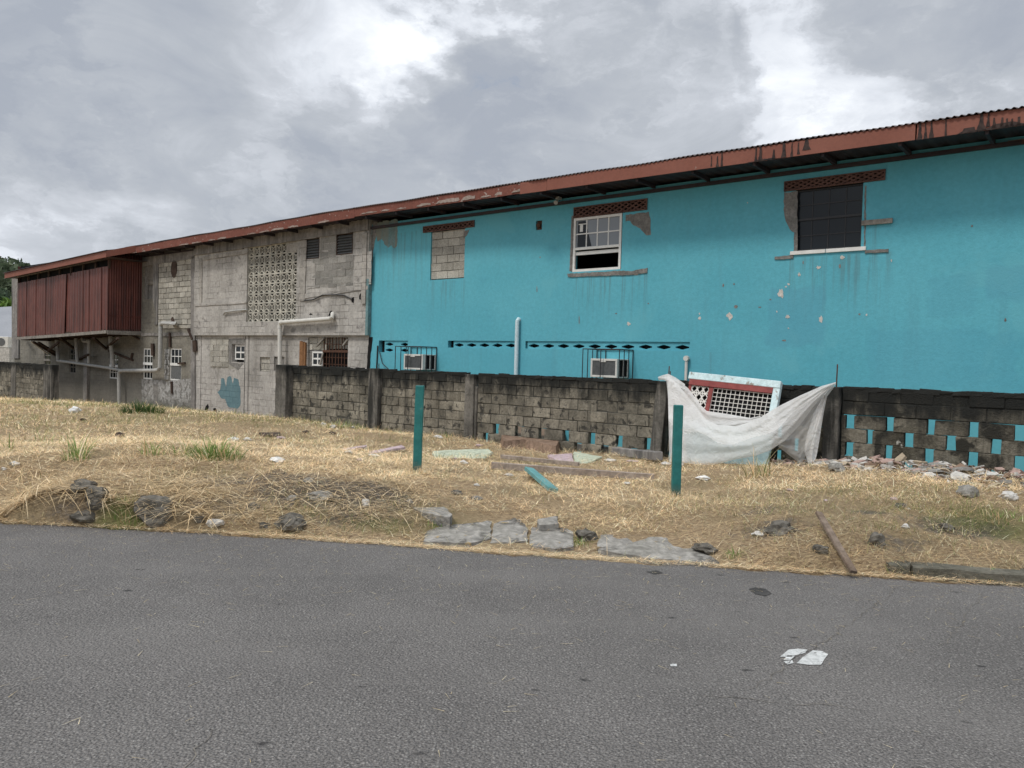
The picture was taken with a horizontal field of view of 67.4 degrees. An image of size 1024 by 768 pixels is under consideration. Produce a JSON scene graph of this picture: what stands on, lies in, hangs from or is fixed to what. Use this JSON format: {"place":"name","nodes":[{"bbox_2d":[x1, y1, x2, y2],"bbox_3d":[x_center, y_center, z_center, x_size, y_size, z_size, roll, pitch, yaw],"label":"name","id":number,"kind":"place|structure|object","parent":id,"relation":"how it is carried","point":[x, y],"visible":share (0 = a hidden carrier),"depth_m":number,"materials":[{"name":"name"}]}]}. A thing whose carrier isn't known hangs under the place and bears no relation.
{"place":"outdoors","nodes":[
{"label":"outdoors","id":0,"kind":"place"},
{"bbox_2d":[0,297,11,306],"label":"banana plant","id":1,"kind":"object","parent":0,"point":[5,302],"visible":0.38,"depth_m":74.38,"materials":[{"name":"green plant"}]},
{"bbox_2d":[0,523,1023,767],"bbox_3d":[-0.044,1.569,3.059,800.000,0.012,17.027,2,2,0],"label":"road","id":2,"kind":"structure","parent":0,"point":[328,681],"depth_m":4.24,"materials":[{"name":"asphalt"}]},
{"bbox_2d":[0,518,1023,586],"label":"straw fringe","id":3,"kind":"object","parent":2,"relation":"on","point":[459,548],"visible":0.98,"depth_m":6.63,"materials":[{"name":"plant"}]},
{"bbox_2d":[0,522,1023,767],"bbox_3d":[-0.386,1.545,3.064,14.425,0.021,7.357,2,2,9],"label":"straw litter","id":4,"kind":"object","parent":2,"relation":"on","point":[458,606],"visible":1,"depth_m":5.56,"materials":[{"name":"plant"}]},
{"bbox_2d":[647,570,770,595],"bbox_3d":[1.504,1.522,5.918,0.975,0.001,0.182,3,2,33],"label":"asphalt patch","id":5,"kind":"object","parent":2,"relation":"on","point":[765,592],"visible":1,"depth_m":5.72,"materials":[{"name":"asphalt"}]},
{"bbox_2d":[670,649,827,665],"bbox_3d":[1.352,1.561,4.390,0.987,0.001,0.240,1,2,-6],"label":"road marking","id":6,"kind":"object","parent":2,"relation":"on","point":[813,657],"visible":1,"depth_m":4.42,"materials":[{"name":"white paint"}]},
{"bbox_2d":[0,396,1023,586],"bbox_3d":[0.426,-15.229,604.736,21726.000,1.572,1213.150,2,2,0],"label":"ground","id":7,"kind":"structure","parent":0,"point":[36,510],"depth_m":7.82,"materials":[{"name":"plant"}]},
{"bbox_2d":[0,306,11,347],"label":"neighbour house","id":8,"kind":"structure","parent":7,"relation":"on","point":[5,321],"depth_m":62.82,"materials":[{"name":"paint"}]},
{"bbox_2d":[0,337,13,361],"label":"condenser unit","id":9,"kind":"object","parent":7,"relation":"on","point":[6,353],"visible":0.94,"depth_m":49.95,"materials":[{"name":"metal"}]},
{"bbox_2d":[1,432,26,451],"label":"grass tuft","id":10,"kind":"object","parent":7,"relation":"on","point":[5,446],"visible":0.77,"depth_m":9.91,"materials":[{"name":"beige plant"}]},
{"bbox_2d":[0,362,58,400],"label":"boundary wall","id":11,"kind":"structure","parent":7,"relation":"on","point":[20,380],"depth_m":30.70,"materials":[{"name":"concrete"}]},
{"bbox_2d":[35,427,61,442],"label":"grass tuft","id":12,"kind":"object","parent":7,"relation":"on","point":[45,434],"visible":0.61,"depth_m":12.11,"materials":[{"name":"beige plant"}]},
{"bbox_2d":[69,406,81,412],"bbox_3d":[-9.671,0.586,16.983,0.261,0.186,0.205,2,2,16],"label":"plastic scrap","id":13,"kind":"object","parent":7,"relation":"on","point":[74,409],"visible":0.84,"depth_m":16.94,"materials":[{"name":"white plastic"}]},
{"bbox_2d":[54,430,103,461],"bbox_3d":[-4.866,0.681,8.628,0.585,0.396,0.515,2,2,0],"label":"grass tuft","id":14,"kind":"object","parent":7,"relation":"on","point":[75,453],"visible":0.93,"depth_m":8.66,"materials":[{"name":"green plant"}]},
{"bbox_2d":[69,509,94,522],"bbox_3d":[-4.068,1.255,7.302,0.250,0.132,0.226,2,2,0],"label":"rock","id":15,"kind":"object","parent":7,"relation":"on","point":[88,517],"visible":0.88,"depth_m":7.22,"materials":[{"name":"stone"}]},
{"bbox_2d":[70,479,97,494],"bbox_3d":[-4.129,0.996,7.413,0.224,0.154,0.209,2,2,0],"label":"rock","id":16,"kind":"object","parent":7,"relation":"on","point":[82,483],"visible":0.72,"depth_m":7.36,"materials":[{"name":"stone"}]},
{"bbox_2d":[85,485,108,510],"bbox_3d":[-3.973,1.091,7.347,0.213,0.248,0.224,2,2,0],"label":"rock","id":17,"kind":"object","parent":7,"relation":"on","point":[100,493],"visible":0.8,"depth_m":7.27,"materials":[{"name":"stone"}]},
{"bbox_2d":[115,432,124,437],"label":"clod","id":18,"kind":"object","parent":7,"relation":"on","point":[119,433],"visible":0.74,"depth_m":13.07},
{"bbox_2d":[103,495,145,529],"bbox_3d":[-3.616,1.212,7.237,0.509,0.346,0.326,2,2,0],"label":"grass tuft","id":19,"kind":"object","parent":7,"relation":"on","point":[130,517],"visible":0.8,"depth_m":7.24,"materials":[{"name":"green plant"}]},
{"bbox_2d":[118,397,166,413],"bbox_3d":[-8.528,0.509,17.709,1.238,0.400,0.839,2,2,0],"label":"weed clump","id":20,"kind":"object","parent":7,"relation":"on","point":[148,408],"visible":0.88,"depth_m":17.59,"materials":[{"name":"green plant"}]},
{"bbox_2d":[136,437,166,456],"bbox_3d":[-4.230,0.734,9.022,0.474,0.240,0.354,2,2,0],"label":"grass tuft","id":21,"kind":"object","parent":7,"relation":"on","point":[145,450],"visible":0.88,"depth_m":8.99,"materials":[{"name":"beige plant"}]},
{"bbox_2d":[133,495,173,528],"bbox_3d":[-3.390,1.219,7.299,0.398,0.355,0.296,2,2,0],"label":"rock","id":22,"kind":"object","parent":7,"relation":"on","point":[158,521],"visible":0.81,"depth_m":7.20,"materials":[{"name":"stone"}]},
{"bbox_2d":[168,435,201,457],"bbox_3d":[-3.908,0.739,9.181,0.526,0.290,0.361,2,2,0],"label":"grass tuft","id":23,"kind":"object","parent":7,"relation":"on","point":[184,453],"visible":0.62,"depth_m":9.20,"materials":[{"name":"beige plant"}]},
{"bbox_2d":[193,515,204,522],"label":"rock","id":24,"kind":"object","parent":7,"relation":"on","point":[199,520],"visible":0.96,"depth_m":7.20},
{"bbox_2d":[206,518,224,527],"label":"rock","id":25,"kind":"object","parent":7,"relation":"on","point":[220,522],"visible":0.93,"depth_m":7.16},
{"bbox_2d":[183,436,249,461],"bbox_3d":[-3.510,0.760,9.118,0.813,0.328,0.658,2,2,0],"label":"grass tuft","id":26,"kind":"object","parent":7,"relation":"on","point":[217,452],"visible":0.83,"depth_m":9.04,"materials":[{"name":"green plant"}]},
{"bbox_2d":[0,430,460,535],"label":"straw","id":27,"kind":"object","parent":7,"relation":"on","point":[27,491],"visible":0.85,"depth_m":7.73,"materials":[{"name":"plant"}]},
{"bbox_2d":[4,199,494,416],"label":"concrete building","id":28,"kind":"structure","parent":7,"relation":"on","point":[229,320],"depth_m":27.29,"materials":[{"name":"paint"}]},
{"bbox_2d":[44,351,50,364],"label":"window","id":29,"kind":"structure","parent":28,"relation":"in","point":[47,359],"depth_m":36.33,"materials":[{"name":"grey glass"}]},
{"bbox_2d":[69,348,75,373],"bbox_3d":[-19.748,-1.054,34.565,0.685,1.166,0.076,3,2,39],"label":"window","id":30,"kind":"structure","parent":28,"relation":"in","point":[72,352],"depth_m":34.64,"materials":[{"name":"grey glass"}]},
{"bbox_2d":[109,354,117,378],"bbox_3d":[-16.573,-0.750,32.009,0.795,1.046,0.076,3,2,39],"label":"window","id":31,"kind":"structure","parent":28,"relation":"in","point":[113,374],"depth_m":31.97,"materials":[{"name":"white metal"}]},
{"bbox_2d":[143,348,152,378],"bbox_3d":[-14.265,-0.795,30.150,0.767,1.212,0.076,3,2,39],"label":"window","id":32,"kind":"structure","parent":28,"relation":"in","point":[148,359],"depth_m":30.18,"materials":[{"name":"white metal"}]},
{"bbox_2d":[170,348,181,379],"bbox_3d":[-12.579,-0.737,28.792,0.846,1.203,0.076,3,2,39],"label":"window","id":33,"kind":"structure","parent":28,"relation":"in","point":[176,353],"depth_m":28.81,"materials":[{"name":"white metal"}]},
{"bbox_2d":[235,345,243,359],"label":"window","id":34,"kind":"structure","parent":28,"relation":"in","point":[239,349],"depth_m":26.21,"materials":[{"name":"white metal"}]},
{"bbox_2d":[312,351,322,365],"bbox_3d":[-5.923,-0.772,23.449,0.519,0.439,0.051,3,2,39],"label":"window","id":35,"kind":"structure","parent":28,"relation":"in","point":[316,355],"depth_m":23.48,"materials":[{"name":"white metal"}]},
{"bbox_2d":[246,502,259,509],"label":"rock","id":36,"kind":"object","parent":7,"relation":"on","point":[251,504],"visible":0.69,"depth_m":7.42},
{"bbox_2d":[259,522,269,528],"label":"rock","id":37,"kind":"object","parent":7,"relation":"on","point":[261,524],"visible":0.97,"depth_m":7.15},
{"bbox_2d":[259,432,280,436],"bbox_3d":[-4.447,0.919,14.070,0.386,0.043,0.513,1,2,-15],"label":"scrap board","id":38,"kind":"object","parent":7,"relation":"on","point":[277,434],"visible":0.86,"depth_m":14.04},
{"bbox_2d":[270,457,285,462],"bbox_3d":[-2.802,0.905,9.165,0.178,0.079,0.170,3,2,41],"label":"plastic scrap","id":39,"kind":"object","parent":7,"relation":"on","point":[280,459],"visible":0.83,"depth_m":9.13,"materials":[{"name":"white plastic"}]},
{"bbox_2d":[273,512,306,530],"bbox_3d":[-2.059,1.281,7.171,0.289,0.167,0.212,3,2,38],"label":"rock","id":40,"kind":"object","parent":7,"relation":"on","point":[295,522],"visible":1,"depth_m":7.12,"materials":[{"name":"stone"}]},
{"bbox_2d":[286,495,296,501],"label":"rock","id":41,"kind":"object","parent":7,"relation":"on","point":[290,497],"visible":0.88,"depth_m":7.61,"materials":[{"name":"stone"}]},
{"bbox_2d":[303,477,314,482],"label":"rock","id":42,"kind":"object","parent":7,"relation":"on","point":[307,479],"visible":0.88,"depth_m":8.08,"materials":[{"name":"stone"}]},
{"bbox_2d":[305,490,332,501],"bbox_3d":[-1.951,1.136,7.772,0.282,0.122,0.198,2,2,0],"label":"rock","id":43,"kind":"object","parent":7,"relation":"on","point":[319,493],"visible":0.85,"depth_m":7.71,"materials":[{"name":"stone"}]},
{"bbox_2d":[323,418,359,429],"bbox_3d":[-3.643,0.841,16.412,1.201,0.299,0.717,2,2,0],"label":"weed clump","id":44,"kind":"object","parent":7,"relation":"on","point":[338,424],"visible":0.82,"depth_m":16.35,"materials":[{"name":"green plant"}]},
{"bbox_2d":[342,445,366,450],"bbox_3d":[-2.520,1.024,12.288,0.181,0.039,0.973,2,2,17],"label":"scrap board","id":45,"kind":"object","parent":7,"relation":"on","point":[358,447],"visible":0.65,"depth_m":12.24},
{"bbox_2d":[362,499,369,506],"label":"rock","id":46,"kind":"object","parent":7,"relation":"on","point":[365,502],"visible":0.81,"depth_m":7.58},
{"bbox_2d":[371,445,405,453],"bbox_3d":[-1.997,1.051,12.286,0.192,0.043,1.204,2,2,23],"label":"scrap board","id":47,"kind":"object","parent":7,"relation":"on","point":[394,448],"visible":0.77,"depth_m":12.31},
{"bbox_2d":[413,385,424,472],"bbox_3d":[-1.162,0.681,9.512,0.118,1.324,0.080,2,2,0],"label":"wooden post","id":48,"kind":"object","parent":7,"relation":"on","point":[418,425],"visible":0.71,"depth_m":9.47,"materials":[{"name":"green paint"}]},
{"bbox_2d":[407,466,430,474],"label":"grass tuft","id":49,"kind":"object","parent":7,"relation":"on","point":[418,471],"visible":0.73,"depth_m":9.34,"materials":[{"name":"beige plant"}]},
{"bbox_2d":[413,507,451,528],"bbox_3d":[-0.767,1.310,7.513,0.328,0.154,0.482,1,2,-18],"label":"concrete slab","id":50,"kind":"object","parent":7,"relation":"on","point":[442,516],"depth_m":7.43,"materials":[{"name":"concrete"}]},
{"bbox_2d":[423,520,441,529],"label":"grass tuft","id":51,"kind":"object","parent":7,"relation":"on","point":[433,526],"visible":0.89,"depth_m":7.37,"materials":[{"name":"green plant"}]},
{"bbox_2d":[451,490,462,494],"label":"rock","id":52,"kind":"object","parent":7,"relation":"on","point":[455,492],"visible":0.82,"depth_m":8.27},
{"bbox_2d":[423,521,491,546],"bbox_3d":[-0.504,1.438,7.380,0.619,0.176,0.970,2,2,0],"label":"concrete slab","id":53,"kind":"object","parent":7,"relation":"on","point":[468,534],"depth_m":7.13,"materials":[{"name":"concrete"}]},
{"bbox_2d":[432,449,492,457],"bbox_3d":[-0.758,1.144,12.473,1.044,0.062,1.122,1,2,-13],"label":"scrap board","id":54,"kind":"object","parent":7,"relation":"on","point":[465,452],"visible":0.67,"depth_m":12.57,"materials":[{"name":"wood"}]},
{"bbox_2d":[471,496,482,499],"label":"rock","id":55,"kind":"object","parent":7,"relation":"on","point":[477,497],"visible":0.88,"depth_m":8.14,"materials":[{"name":"stone"}]},
{"bbox_2d":[490,518,527,543],"bbox_3d":[-0.021,1.448,7.465,0.357,0.172,1.027,2,2,0],"label":"concrete slab","id":56,"kind":"object","parent":7,"relation":"on","point":[506,531],"depth_m":7.26,"materials":[{"name":"concrete"}]},
{"bbox_2d":[498,426,560,453],"bbox_3d":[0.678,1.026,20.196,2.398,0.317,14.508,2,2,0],"label":"scrap board","id":57,"kind":"object","parent":7,"relation":"on","point":[541,445],"visible":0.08,"depth_m":14.13,"materials":[{"name":"wood"}]},
{"bbox_2d":[500,455,579,465],"bbox_3d":[0.401,1.157,11.665,1.487,0.096,0.050,3,2,40],"label":"plank","id":58,"kind":"object","parent":7,"relation":"on","point":[549,461],"visible":1,"depth_m":11.60,"materials":[{"name":"wood"}]},
{"bbox_2d":[524,467,557,492],"bbox_3d":[0.344,1.161,9.407,0.126,0.110,1.388,1,2,-10],"label":"fallen board","id":59,"kind":"object","parent":7,"relation":"on","point":[537,476],"visible":0.98,"depth_m":9.24,"materials":[{"name":"teal paint"}]},
{"bbox_2d":[537,516,558,530],"bbox_3d":[0.351,1.383,7.493,0.217,0.151,0.370,2,2,0],"label":"concrete slab","id":60,"kind":"object","parent":7,"relation":"on","point":[548,523],"depth_m":7.35,"materials":[{"name":"concrete"}]},
{"bbox_2d":[529,527,573,551],"bbox_3d":[0.381,1.478,7.164,0.450,0.162,0.798,2,2,0],"label":"concrete slab","id":61,"kind":"object","parent":7,"relation":"on","point":[553,540],"depth_m":7.01,"materials":[{"name":"concrete"}]},
{"bbox_2d":[547,453,573,460],"bbox_3d":[0.796,1.186,12.454,0.450,0.044,1.122,2,2,0],"label":"scrap board","id":62,"kind":"object","parent":7,"relation":"on","point":[565,457],"visible":0.78,"depth_m":12.40,"materials":[{"name":"wood"}]},
{"bbox_2d":[491,462,653,480],"bbox_3d":[0.811,1.191,10.479,2.224,0.142,0.070,2,2,10],"label":"plank","id":63,"kind":"object","parent":7,"relation":"on","point":[566,470],"visible":0.98,"depth_m":10.44,"materials":[{"name":"wood"}]},
{"bbox_2d":[573,537,589,547],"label":"grass tuft","id":64,"kind":"object","parent":7,"relation":"on","point":[581,543],"visible":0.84,"depth_m":7.02,"materials":[{"name":"beige plant"}]},
{"bbox_2d":[575,528,597,541],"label":"rock","id":65,"kind":"object","parent":7,"relation":"on","point":[586,534],"visible":0.91,"depth_m":7.12,"materials":[{"name":"stone"}]},
{"bbox_2d":[573,452,602,463],"bbox_3d":[1.230,1.190,12.351,0.489,0.051,1.285,2,2,4],"label":"scrap board","id":66,"kind":"object","parent":7,"relation":"on","point":[577,456],"visible":0.88,"depth_m":12.36,"materials":[{"name":"wood"}]},
{"bbox_2d":[597,534,631,550],"bbox_3d":[0.954,1.497,7.127,0.386,0.158,0.509,2,2,0],"label":"concrete slab","id":67,"kind":"object","parent":7,"relation":"on","point":[604,541],"depth_m":7.01,"materials":[{"name":"concrete"}]},
{"bbox_2d":[577,443,662,460],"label":"concrete beam","id":68,"kind":"structure","parent":7,"relation":"on","point":[648,454],"depth_m":12.50,"materials":[{"name":"concrete"}]},
{"bbox_2d":[273,364,1023,480],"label":"boundary wall","id":69,"kind":"structure","parent":7,"relation":"on","point":[632,412],"depth_m":13.91,"materials":[{"name":"concrete"}]},
{"bbox_2d":[658,374,835,464],"bbox_3d":[3.340,0.586,11.700,2.895,1.408,0.685,3,2,39],"label":"plastic sheet","id":70,"kind":"object","parent":69,"relation":"hanging from","point":[708,437],"visible":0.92,"depth_m":11.44,"materials":[{"name":"plastic"}]},
{"bbox_2d":[637,537,669,548],"bbox_3d":[1.348,1.506,7.072,0.305,0.154,0.492,3,2,31],"label":"concrete slab","id":71,"kind":"object","parent":7,"relation":"on","point":[661,542],"depth_m":7.02,"materials":[{"name":"concrete"}]},
{"bbox_2d":[598,541,719,566],"bbox_3d":[1.299,1.529,6.851,1.042,0.165,0.551,2,2,10],"label":"concrete slab","id":72,"kind":"object","parent":7,"relation":"on","point":[646,550],"depth_m":6.71,"materials":[{"name":"concrete"}]},
{"bbox_2d":[665,490,687,497],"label":"grass tuft","id":73,"kind":"object","parent":7,"relation":"on","point":[671,495],"visible":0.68,"depth_m":8.89,"materials":[{"name":"beige plant"}]},
{"bbox_2d":[671,405,682,496],"bbox_3d":[1.936,0.907,9.027,0.110,1.323,0.080,2,2,0],"label":"wooden post","id":74,"kind":"object","parent":7,"relation":"on","point":[677,434],"visible":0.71,"depth_m":8.98,"materials":[{"name":"green paint"}]},
{"bbox_2d":[354,106,1023,471],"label":"blue building","id":75,"kind":"structure","parent":7,"relation":"on","point":[892,256],"depth_m":14.84,"materials":[{"name":"teal paint"}]},
{"bbox_2d":[395,346,436,370],"bbox_3d":[-2.543,-0.623,20.285,0.990,0.739,0.588,3,2,39],"label":"air conditioner","id":76,"kind":"object","parent":75,"relation":"attached to","point":[416,362],"visible":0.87,"depth_m":20.06,"materials":[{"name":"white metal"}]},
{"bbox_2d":[431,229,464,279],"bbox_3d":[-1.643,-3.360,20.006,1.220,1.270,0.074,3,2,39],"label":"blocked window","id":77,"kind":"structure","parent":75,"relation":"in","point":[448,247],"depth_m":19.99,"materials":[{"name":"concrete"}]},
{"bbox_2d":[572,213,622,271],"bbox_3d":[1.904,-3.132,17.116,1.260,1.215,0.086,3,2,39],"label":"window","id":78,"kind":"structure","parent":75,"relation":"in","point":[602,231],"depth_m":17.09,"materials":[{"name":"white metal"}]},
{"bbox_2d":[582,348,633,378],"bbox_3d":[2.061,-0.384,16.576,0.936,0.742,0.588,3,2,39],"label":"air conditioner","id":79,"kind":"object","parent":75,"relation":"attached to","point":[610,368],"visible":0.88,"depth_m":16.40,"materials":[{"name":"white metal"}]},
{"bbox_2d":[797,183,862,250],"bbox_3d":[5.789,-3.023,14.033,1.180,1.130,0.056,3,2,39],"label":"window","id":80,"kind":"structure","parent":75,"relation":"in","point":[829,217],"depth_m":14.01,"materials":[{"name":"glass"}]},
{"bbox_2d":[695,475,710,480],"bbox_3d":[2.515,1.236,10.123,0.199,0.067,0.139,2,2,20],"label":"plastic scrap","id":81,"kind":"object","parent":7,"relation":"on","point":[703,477],"visible":1,"depth_m":10.07,"materials":[{"name":"white plastic"}]},
{"bbox_2d":[691,543,718,554],"bbox_3d":[1.723,1.464,6.792,0.219,0.113,0.180,3,2,42],"label":"rock","id":82,"kind":"object","parent":7,"relation":"on","point":[707,548],"visible":0.95,"depth_m":6.74,"materials":[{"name":"stone"}]},
{"bbox_2d":[722,544,744,559],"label":"grass tuft","id":83,"kind":"object","parent":7,"relation":"on","point":[733,553],"visible":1,"depth_m":6.56,"materials":[{"name":"beige plant"}]},
{"bbox_2d":[688,372,782,465],"bbox_3d":[3.327,0.603,11.975,1.558,1.552,0.553,3,2,39],"label":"window panel","id":84,"kind":"structure","parent":7,"relation":"on","point":[742,396],"depth_m":11.99,"materials":[{"name":"blue paint"}]},
{"bbox_2d":[751,531,762,536],"bbox_3d":[2.192,1.334,6.832,0.090,0.050,0.102,0,2,-38],"label":"plastic scrap","id":85,"kind":"object","parent":7,"relation":"on","point":[758,533],"visible":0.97,"depth_m":6.81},
{"bbox_2d":[740,441,784,478],"bbox_3d":[3.268,0.974,9.972,0.728,0.554,0.611,2,2,0],"label":"weed","id":86,"kind":"object","parent":7,"relation":"on","point":[753,474],"visible":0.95,"depth_m":9.96,"materials":[{"name":"beige plant"}]},
{"bbox_2d":[763,520,795,535],"bbox_3d":[2.378,1.327,6.863,0.305,0.222,0.256,2,2,0],"label":"rock","id":87,"kind":"object","parent":7,"relation":"on","point":[776,525],"visible":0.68,"depth_m":6.79,"materials":[{"name":"stone"}]},
{"bbox_2d":[812,544,828,553],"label":"rock","id":88,"kind":"object","parent":7,"relation":"on","point":[818,549],"visible":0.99,"depth_m":6.42,"materials":[{"name":"stone"}]},
{"bbox_2d":[815,511,857,573],"bbox_3d":[2.729,1.324,6.486,0.063,0.371,0.720,2,2,-1],"label":"plank","id":89,"kind":"object","parent":7,"relation":"on","point":[843,554],"visible":1,"depth_m":6.44,"materials":[{"name":"wood"}]},
{"bbox_2d":[828,463,845,471],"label":"rock","id":90,"kind":"object","parent":7,"relation":"on","point":[836,467],"visible":0.82,"depth_m":10.04,"materials":[{"name":"stone"}]},
{"bbox_2d":[665,458,1023,493],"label":"rubble","id":91,"kind":"object","parent":7,"relation":"on","point":[951,467],"visible":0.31,"depth_m":9.63,"materials":[{"name":"stone"}]},
{"bbox_2d":[880,458,894,464],"bbox_3d":[5.128,1.071,10.526,0.174,0.099,0.162,0,2,-40],"label":"rubble piece","id":92,"kind":"object","parent":91,"relation":"on","point":[885,460],"visible":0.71,"depth_m":10.51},
{"bbox_2d":[895,453,906,463],"bbox_3d":[5.395,1.050,10.697,0.165,0.192,0.136,2,2,0],"label":"rubble piece","id":93,"kind":"object","parent":91,"relation":"on","point":[901,457],"visible":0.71,"depth_m":10.68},
{"bbox_2d":[922,472,935,478],"bbox_3d":[5.013,1.108,9.235,0.169,0.101,0.112,2,2,0],"label":"rubble piece","id":94,"kind":"object","parent":91,"relation":"on","point":[932,474],"visible":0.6,"depth_m":9.24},
{"bbox_2d":[927,462,951,466],"bbox_3d":[5.746,1.081,10.309,0.258,0.042,0.248,0,2,-43],"label":"rubble piece","id":95,"kind":"object","parent":91,"relation":"on","point":[931,463],"visible":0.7,"depth_m":10.28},
{"bbox_2d":[932,471,950,474],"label":"rubble piece","id":96,"kind":"object","parent":91,"relation":"on","point":[942,472],"visible":0.71,"depth_m":9.29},
{"bbox_2d":[950,471,972,480],"bbox_3d":[5.295,1.106,9.086,0.277,0.138,0.201,2,2,0],"label":"rubble piece","id":97,"kind":"object","parent":91,"relation":"on","point":[959,475],"visible":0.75,"depth_m":9.08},
{"bbox_2d":[952,467,973,473],"bbox_3d":[5.620,1.077,9.576,0.219,0.116,0.210,0,2,-40],"label":"rubble piece","id":98,"kind":"object","parent":91,"relation":"on","point":[963,469],"visible":0.85,"depth_m":9.51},
{"bbox_2d":[986,472,998,475],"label":"rubble piece","id":99,"kind":"object","parent":91,"relation":"on","point":[993,473],"visible":0.8,"depth_m":9.17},
{"bbox_2d":[986,475,1001,480],"bbox_3d":[5.576,1.096,8.868,0.162,0.101,0.107,2,2,7],"label":"rubble piece","id":100,"kind":"object","parent":91,"relation":"on","point":[993,477],"visible":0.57,"depth_m":8.83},
{"bbox_2d":[994,467,1004,472],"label":"rubble piece","id":101,"kind":"object","parent":91,"relation":"on","point":[1002,469],"visible":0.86,"depth_m":9.75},
{"bbox_2d":[999,479,1012,484],"bbox_3d":[5.573,1.109,8.662,0.145,0.070,0.099,2,2,15],"label":"rubble piece","id":102,"kind":"object","parent":91,"relation":"on","point":[1003,481],"visible":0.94,"depth_m":8.63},
{"bbox_2d":[867,532,885,547],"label":"rock","id":103,"kind":"object","parent":7,"relation":"on","point":[877,538],"visible":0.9,"depth_m":6.55,"materials":[{"name":"stone"}]},
{"bbox_2d":[938,523,955,532],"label":"rock","id":104,"kind":"object","parent":7,"relation":"on","point":[946,526],"visible":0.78,"depth_m":7.00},
{"bbox_2d":[886,560,1023,586],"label":"kerb","id":105,"kind":"structure","parent":7,"relation":"on","point":[971,573],"depth_m":6.18,"materials":[{"name":"concrete"}]},
{"bbox_2d":[956,484,979,497],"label":"rock","id":106,"kind":"object","parent":7,"relation":"on","point":[963,490],"visible":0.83,"depth_m":7.92,"materials":[{"name":"stone"}]},
{"bbox_2d":[968,506,1023,528],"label":"grass tuft","id":107,"kind":"object","parent":7,"relation":"on","point":[1000,517],"visible":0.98,"depth_m":7.20,"materials":[{"name":"green plant"}]},
{"bbox_2d":[998,491,1018,500],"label":"rock","id":108,"kind":"object","parent":7,"relation":"on","point":[1009,495],"visible":0.89,"depth_m":7.89,"materials":[{"name":"stone"}]},
{"bbox_2d":[0,0,1023,264],"label":"sky","id":109,"kind":"structure","parent":0,"point":[124,123],"materials":[{"name":"grey"}]},
{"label":"hill","id":110,"kind":"structure","parent":0,"visible":0},
{"bbox_2d":[0,256,29,300],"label":"forest","id":111,"kind":"object","parent":110,"relation":"on","point":[11,264],"visible":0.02,"depth_m":230.91,"materials":[{"name":"green plant"}]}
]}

